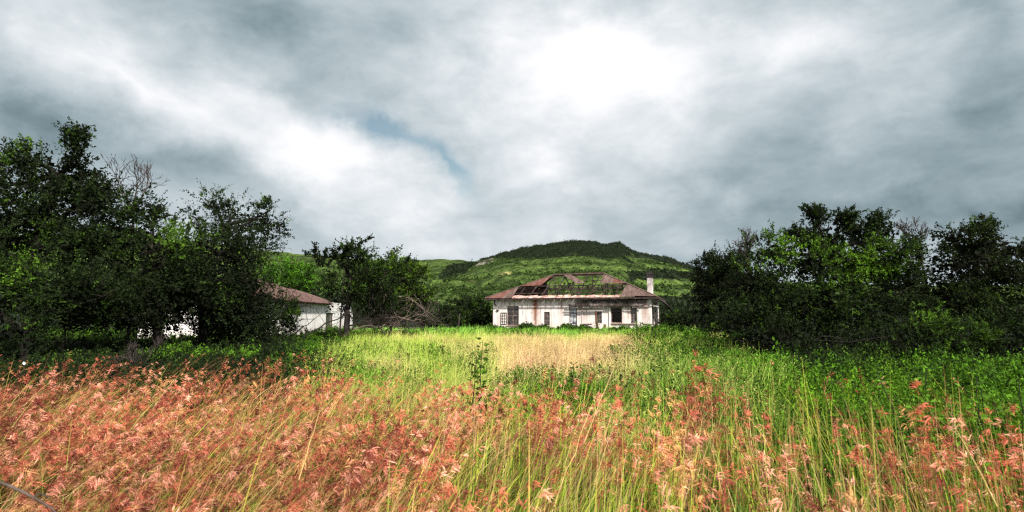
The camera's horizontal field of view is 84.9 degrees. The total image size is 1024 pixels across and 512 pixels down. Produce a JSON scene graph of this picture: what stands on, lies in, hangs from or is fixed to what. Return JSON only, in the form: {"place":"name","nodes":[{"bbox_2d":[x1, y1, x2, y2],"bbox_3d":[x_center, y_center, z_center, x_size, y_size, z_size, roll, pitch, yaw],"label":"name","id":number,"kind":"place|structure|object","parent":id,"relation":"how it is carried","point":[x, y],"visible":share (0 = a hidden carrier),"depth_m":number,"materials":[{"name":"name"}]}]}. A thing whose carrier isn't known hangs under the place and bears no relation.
{"place":"outdoors","nodes":[
{"label":"outdoors","id":0,"kind":"place"},
{"bbox_2d":[1,327,906,511],"bbox_3d":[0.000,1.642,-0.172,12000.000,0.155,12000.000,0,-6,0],"label":"ground","id":1,"kind":"structure","parent":0,"point":[607,497],"depth_m":5.12,"materials":[{"name":"soil"}]},
{"bbox_2d":[0,215,147,362],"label":"broadleaf tree","id":2,"kind":"object","parent":1,"relation":"on","point":[23,286],"visible":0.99,"depth_m":14.81,"materials":[{"name":"green plant"}]},
{"bbox_2d":[0,116,164,348],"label":"broadleaf tree","id":3,"kind":"object","parent":1,"relation":"on","point":[43,223],"visible":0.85,"depth_m":17.88,"materials":[{"name":"green plant"}]},
{"bbox_2d":[5,262,178,352],"bbox_3d":[-13.158,1.827,17.539,4.928,3.344,3.870,0,-6,0],"label":"bush","id":4,"kind":"object","parent":1,"relation":"on","point":[120,311],"visible":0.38,"depth_m":16.97,"materials":[{"name":"green plant"}]},
{"bbox_2d":[100,153,170,348],"bbox_3d":[-13.885,0.000,20.267,1.321,7.533,2.267,-2,-6,16],"label":"dead tree","id":5,"kind":"object","parent":1,"relation":"on","point":[142,186],"visible":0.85,"depth_m":20.42,"materials":[{"name":"wood"}]},
{"bbox_2d":[94,331,177,367],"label":"dead shrub","id":6,"kind":"object","parent":1,"relation":"on","point":[130,356],"visible":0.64,"depth_m":12.84,"materials":[{"name":"plant"}]},
{"bbox_2d":[17,180,283,348],"bbox_3d":[-11.656,0.546,18.773,7.601,6.156,5.151,2,-6,-18],"label":"broadleaf tree","id":7,"kind":"object","parent":1,"relation":"on","point":[188,271],"visible":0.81,"depth_m":18.56,"materials":[{"name":"green plant"}]},
{"bbox_2d":[115,265,286,348],"bbox_3d":[-11.414,2.189,21.326,6.108,4.166,4.713,5,-8,-38],"label":"bush","id":8,"kind":"object","parent":1,"relation":"on","point":[219,335],"visible":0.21,"depth_m":20.65,"materials":[{"name":"green plant"}]},
{"bbox_2d":[171,178,295,345],"bbox_3d":[-10.684,0.473,20.955,5.064,6.858,3.758,0,-6,0],"label":"broadleaf tree","id":9,"kind":"object","parent":1,"relation":"on","point":[213,206],"visible":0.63,"depth_m":21.09,"materials":[{"name":"green plant"}]},
{"bbox_2d":[137,278,354,338],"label":"derelict outbuilding","id":10,"kind":"structure","parent":1,"relation":"on","point":[311,314],"depth_m":38.56,"materials":[{"name":"paint"}]},
{"bbox_2d":[326,313,332,328],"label":"window","id":11,"kind":"structure","parent":10,"relation":"in","point":[329,316],"depth_m":43.74,"materials":[{"name":"grey glass"}]},
{"bbox_2d":[212,268,310,341],"bbox_3d":[-11.065,2.083,24.306,4.050,5.209,3.992,0,-6,0],"label":"shrub","id":12,"kind":"object","parent":1,"relation":"on","point":[293,308],"visible":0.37,"depth_m":24.62,"materials":[{"name":"green plant"}]},
{"bbox_2d":[256,253,340,298],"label":"acacia tree","id":13,"kind":"object","parent":1,"relation":"on","point":[305,283],"visible":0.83,"depth_m":59.13,"materials":[{"name":"green plant"}]},
{"bbox_2d":[294,295,331,334],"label":"fallen branch","id":14,"kind":"object","parent":1,"relation":"on","point":[316,315],"visible":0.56,"depth_m":26.19,"materials":[{"name":"brown wood"}]},
{"bbox_2d":[285,367,346,434],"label":"grass tuft","id":15,"kind":"object","parent":1,"relation":"on","point":[308,378],"visible":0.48,"depth_m":7.41,"materials":[{"name":"plant"}]},
{"bbox_2d":[310,365,328,424],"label":"weed plant","id":16,"kind":"object","parent":1,"relation":"on","point":[314,382],"visible":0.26,"depth_m":7.42,"materials":[{"name":"green plant"}]},
{"bbox_2d":[301,288,342,335],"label":"fallen branch","id":17,"kind":"object","parent":1,"relation":"on","point":[316,310],"visible":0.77,"depth_m":26.11,"materials":[{"name":"wood"}]},
{"bbox_2d":[302,308,356,338],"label":"fallen branch","id":18,"kind":"object","parent":1,"relation":"on","point":[342,316],"visible":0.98,"depth_m":26.73,"materials":[{"name":"brown wood"}]},
{"bbox_2d":[311,233,373,338],"bbox_3d":[-8.681,1.711,28.579,3.281,5.860,0.556,0,-6,0],"label":"sapling","id":19,"kind":"object","parent":1,"relation":"on","point":[323,261],"visible":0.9,"depth_m":28.71,"materials":[{"name":"green plant"}]},
{"bbox_2d":[302,235,419,337],"bbox_3d":[-7.940,1.857,29.546,5.900,5.826,4.287,0,-6,0],"label":"broadleaf tree","id":20,"kind":"object","parent":1,"relation":"on","point":[374,274],"visible":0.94,"depth_m":28.85,"materials":[{"name":"green plant"}]},
{"bbox_2d":[352,307,410,340],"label":"fallen branch","id":21,"kind":"object","parent":1,"relation":"on","point":[371,325],"visible":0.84,"depth_m":30.53,"materials":[{"name":"brown wood"}]},
{"bbox_2d":[350,299,430,325],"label":"fallen branch","id":22,"kind":"object","parent":21,"relation":"on","point":[390,317],"visible":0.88,"depth_m":31.28,"materials":[{"name":"brown wood"}]},
{"bbox_2d":[350,244,440,337],"bbox_3d":[-7.303,2.266,34.757,6.049,6.056,4.673,0,-6,0],"label":"bush","id":23,"kind":"object","parent":1,"relation":"on","point":[415,265],"visible":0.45,"depth_m":34.66,"materials":[{"name":"green plant"}]},
{"bbox_2d":[392,288,450,333],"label":"fallen branch","id":24,"kind":"object","parent":1,"relation":"on","point":[420,305],"visible":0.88,"depth_m":32.85,"materials":[{"name":"brown wood"}]},
{"bbox_2d":[414,290,491,328],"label":"bush","id":25,"kind":"object","parent":1,"relation":"on","point":[480,306],"visible":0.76,"depth_m":52.47,"materials":[{"name":"green plant"}]},
{"bbox_2d":[466,352,493,438],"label":"weed plant","id":26,"kind":"object","parent":1,"relation":"on","point":[478,393],"visible":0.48,"depth_m":6.50,"materials":[{"name":"green plant"}]},
{"bbox_2d":[472,337,492,443],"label":"weed plant","id":27,"kind":"object","parent":1,"relation":"on","point":[484,371],"visible":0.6,"depth_m":6.50,"materials":[{"name":"green plant"}]},
{"bbox_2d":[469,324,506,329],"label":"vine bush","id":28,"kind":"object","parent":1,"relation":"on","point":[488,326],"visible":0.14,"depth_m":47.36,"materials":[{"name":"green plant"}]},
{"bbox_2d":[0,322,1023,511],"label":"weeds","id":29,"kind":"object","parent":1,"relation":"on","point":[181,349],"visible":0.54,"depth_m":9.71,"materials":[{"name":"green plant"}]},
{"bbox_2d":[505,321,550,330],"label":"vine bush","id":30,"kind":"object","parent":1,"relation":"on","point":[528,324],"visible":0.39,"depth_m":46.29,"materials":[{"name":"green plant"}]},
{"bbox_2d":[289,324,845,511],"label":"meadow","id":31,"kind":"structure","parent":1,"relation":"on","point":[515,350],"depth_m":12.24,"materials":[{"name":"green plant"}]},
{"bbox_2d":[332,288,456,334],"bbox_3d":[-6.958,3.557,33.542,7.349,3.670,3.155,0,-6,0],"label":"brush pile","id":32,"kind":"object","parent":31,"relation":"on","point":[403,323],"visible":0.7,"depth_m":33.40,"materials":[{"name":"plant"}]},
{"bbox_2d":[374,269,413,336],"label":"fallen branch","id":33,"kind":"object","parent":32,"relation":"on","point":[394,312],"visible":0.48,"depth_m":31.93,"materials":[{"name":"brown wood"}]},
{"bbox_2d":[547,322,595,330],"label":"vine bush","id":34,"kind":"object","parent":1,"relation":"on","point":[566,326],"visible":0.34,"depth_m":45.30,"materials":[{"name":"green plant"}]},
{"bbox_2d":[484,272,674,328],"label":"ruined house","id":35,"kind":"structure","parent":1,"relation":"on","point":[630,305],"depth_m":48.82,"materials":[{"name":"paint"}]},
{"bbox_2d":[501,306,518,325],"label":"door","id":36,"kind":"structure","parent":35,"relation":"in","point":[512,311],"depth_m":49.90,"materials":[{"name":"paint"}]},
{"bbox_2d":[544,312,549,324],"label":"window","id":37,"kind":"structure","parent":35,"relation":"in","point":[546,314],"depth_m":48.84,"materials":[{"name":"paint"}]},
{"bbox_2d":[569,305,576,324],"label":"window","id":38,"kind":"structure","parent":35,"relation":"in","point":[572,311],"depth_m":48.12,"materials":[{"name":"metal"}]},
{"bbox_2d":[595,311,601,322],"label":"window","id":39,"kind":"structure","parent":35,"relation":"in","point":[599,313],"depth_m":47.36,"materials":[{"name":"paint"}]},
{"bbox_2d":[611,308,621,322],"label":"window","id":40,"kind":"structure","parent":35,"relation":"in","point":[611,308],"depth_m":46.89,"materials":[{"name":"paint"}]},
{"bbox_2d":[631,307,636,322],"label":"window","id":41,"kind":"structure","parent":35,"relation":"in","point":[633,310],"depth_m":46.45,"materials":[{"name":"paint"}]},
{"bbox_2d":[652,305,659,325],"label":"window","id":42,"kind":"structure","parent":35,"relation":"in","point":[652,305],"depth_m":48.18,"materials":[{"name":"metal"}]},
{"bbox_2d":[550,362,612,390],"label":"weed plant","id":43,"kind":"object","parent":1,"relation":"on","point":[573,377],"visible":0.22,"depth_m":9.23,"materials":[{"name":"green plant"}]},
{"bbox_2d":[607,325,631,332],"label":"vine bush","id":44,"kind":"object","parent":1,"relation":"on","point":[620,327],"visible":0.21,"depth_m":42.85,"materials":[{"name":"green plant"}]},
{"bbox_2d":[651,323,671,329],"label":"vine bush","id":45,"kind":"object","parent":1,"relation":"on","point":[663,325],"visible":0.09,"depth_m":43.46,"materials":[{"name":"green plant"}]},
{"bbox_2d":[650,339,686,387],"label":"sapling","id":46,"kind":"object","parent":1,"relation":"on","point":[660,358],"visible":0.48,"depth_m":9.85,"materials":[{"name":"green plant"}]},
{"bbox_2d":[650,347,700,380],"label":"sapling","id":47,"kind":"object","parent":1,"relation":"on","point":[674,367],"visible":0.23,"depth_m":10.46,"materials":[{"name":"green plant"}]},
{"bbox_2d":[654,300,717,328],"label":"bush","id":48,"kind":"object","parent":1,"relation":"on","point":[683,318],"visible":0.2,"depth_m":54.34,"materials":[{"name":"green plant"}]},
{"bbox_2d":[678,349,720,489],"bbox_3d":[1.851,1.555,5.439,0.698,1.314,0.357,5,-8,-38],"label":"grass tuft","id":49,"kind":"object","parent":1,"relation":"on","point":[696,385],"visible":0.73,"depth_m":5.34,"materials":[{"name":"green plant"}]},
{"bbox_2d":[700,349,726,380],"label":"sapling","id":50,"kind":"object","parent":1,"relation":"on","point":[719,362],"visible":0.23,"depth_m":10.86,"materials":[{"name":"green plant"}]},
{"bbox_2d":[681,239,759,335],"bbox_3d":[12.407,2.204,32.369,5.124,6.689,6.180,0,-6,0],"label":"broadleaf tree","id":51,"kind":"object","parent":1,"relation":"on","point":[717,269],"visible":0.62,"depth_m":32.24,"materials":[{"name":"green plant"}]},
{"bbox_2d":[731,227,758,305],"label":"dead tree","id":52,"kind":"object","parent":1,"relation":"on","point":[747,239],"visible":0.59,"depth_m":30.04,"materials":[{"name":"wood"}]},
{"bbox_2d":[750,369,809,420],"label":"weed plant","id":53,"kind":"object","parent":1,"relation":"on","point":[780,388],"visible":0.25,"depth_m":7.38,"materials":[{"name":"green plant"}]},
{"bbox_2d":[711,202,957,351],"bbox_3d":[11.193,0.878,19.400,8.068,6.070,5.280,0,-6,0],"label":"broadleaf tree","id":54,"kind":"object","parent":1,"relation":"on","point":[826,253],"visible":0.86,"depth_m":18.98,"materials":[{"name":"green plant"}]},
{"bbox_2d":[706,288,1023,363],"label":"bush","id":55,"kind":"object","parent":1,"relation":"on","point":[760,337],"visible":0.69,"depth_m":16.66,"materials":[{"name":"green plant"}]},
{"bbox_2d":[839,372,917,431],"bbox_3d":[3.953,1.770,6.001,0.852,1.040,0.328,0,-6,0],"label":"weed plant","id":56,"kind":"object","parent":1,"relation":"on","point":[882,404],"visible":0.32,"depth_m":6.03,"materials":[{"name":"green plant"}]},
{"bbox_2d":[849,406,934,511],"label":"grass tuft","id":57,"kind":"object","parent":1,"relation":"on","point":[900,472],"visible":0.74,"depth_m":3.36,"materials":[{"name":"plant"}]},
{"bbox_2d":[892,216,929,276],"bbox_3d":[15.312,1.149,21.172,1.657,5.442,0.970,0,-6,0],"label":"dead tree","id":58,"kind":"object","parent":1,"relation":"on","point":[904,229],"visible":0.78,"depth_m":21.31,"materials":[{"name":"grey plant"}]},
{"bbox_2d":[859,366,982,462],"bbox_3d":[3.697,1.599,5.056,1.014,1.186,0.532,-2,-6,22],"label":"weed plant","id":59,"kind":"object","parent":1,"relation":"on","point":[889,408],"visible":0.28,"depth_m":5.12,"materials":[{"name":"green plant"}]},
{"bbox_2d":[866,300,1012,365],"bbox_3d":[9.553,2.080,12.540,3.188,2.195,2.449,5,-8,-42],"label":"bush","id":60,"kind":"object","parent":1,"relation":"on","point":[918,335],"visible":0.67,"depth_m":12.28,"materials":[{"name":"green plant"}]},
{"bbox_2d":[873,212,1023,350],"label":"broadleaf tree","id":61,"kind":"object","parent":1,"relation":"on","point":[971,254],"visible":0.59,"depth_m":18.50,"materials":[{"name":"green plant"}]},
{"bbox_2d":[903,371,1023,511],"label":"weed plant","id":62,"kind":"object","parent":1,"relation":"on","point":[983,401],"visible":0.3,"depth_m":4.65,"materials":[{"name":"green plant"}]},
{"bbox_2d":[954,373,1023,500],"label":"weed plant","id":63,"kind":"object","parent":1,"relation":"on","point":[1016,419],"visible":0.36,"depth_m":4.50,"materials":[{"name":"green plant"}]},
{"bbox_2d":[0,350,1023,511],"bbox_3d":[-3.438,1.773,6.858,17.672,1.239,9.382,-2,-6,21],"label":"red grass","id":64,"kind":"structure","parent":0,"point":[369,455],"depth_m":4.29,"materials":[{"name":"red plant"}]},
{"bbox_2d":[0,481,55,511],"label":"dry twig","id":65,"kind":"object","parent":64,"relation":"in","point":[34,497],"visible":1,"depth_m":1.87,"materials":[{"name":"grey wood"}]},
{"bbox_2d":[955,428,997,506],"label":"straw stem","id":66,"kind":"object","parent":64,"relation":"on","point":[979,471],"visible":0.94,"depth_m":2.71,"materials":[{"name":"plant"}]},
{"bbox_2d":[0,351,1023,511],"bbox_3d":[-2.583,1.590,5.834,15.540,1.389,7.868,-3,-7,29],"label":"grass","id":67,"kind":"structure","parent":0,"point":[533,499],"depth_m":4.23,"materials":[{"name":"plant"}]},
{"bbox_2d":[298,411,319,479],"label":"straw stem","id":68,"kind":"object","parent":67,"relation":"on","point":[308,448],"visible":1,"depth_m":2.99,"materials":[{"name":"beige plant"}]},
{"bbox_2d":[551,408,590,511],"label":"straw stem","id":69,"kind":"object","parent":67,"relation":"on","point":[569,463],"visible":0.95,"depth_m":3.17,"materials":[{"name":"plant"}]},
{"bbox_2d":[584,368,613,442],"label":"straw stem","id":70,"kind":"object","parent":67,"relation":"on","point":[597,408],"visible":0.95,"depth_m":4.38,"materials":[{"name":"beige plant"}]},
{"bbox_2d":[0,235,1023,326],"bbox_3d":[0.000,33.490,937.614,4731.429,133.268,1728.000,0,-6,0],"label":"hills","id":71,"kind":"structure","parent":0,"point":[497,280],"depth_m":263.87,"materials":[{"name":"green plant"}]},
{"bbox_2d":[258,238,782,318],"bbox_3d":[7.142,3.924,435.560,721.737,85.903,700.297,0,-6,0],"label":"hill scrub","id":72,"kind":"object","parent":71,"relation":"on","point":[457,268],"visible":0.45,"depth_m":274.16,"materials":[{"name":"green plant"}]},
{"bbox_2d":[0,0,1023,285],"label":"sky","id":73,"kind":"structure","parent":0,"point":[467,130],"materials":[{"name":"grey"}]}
]}

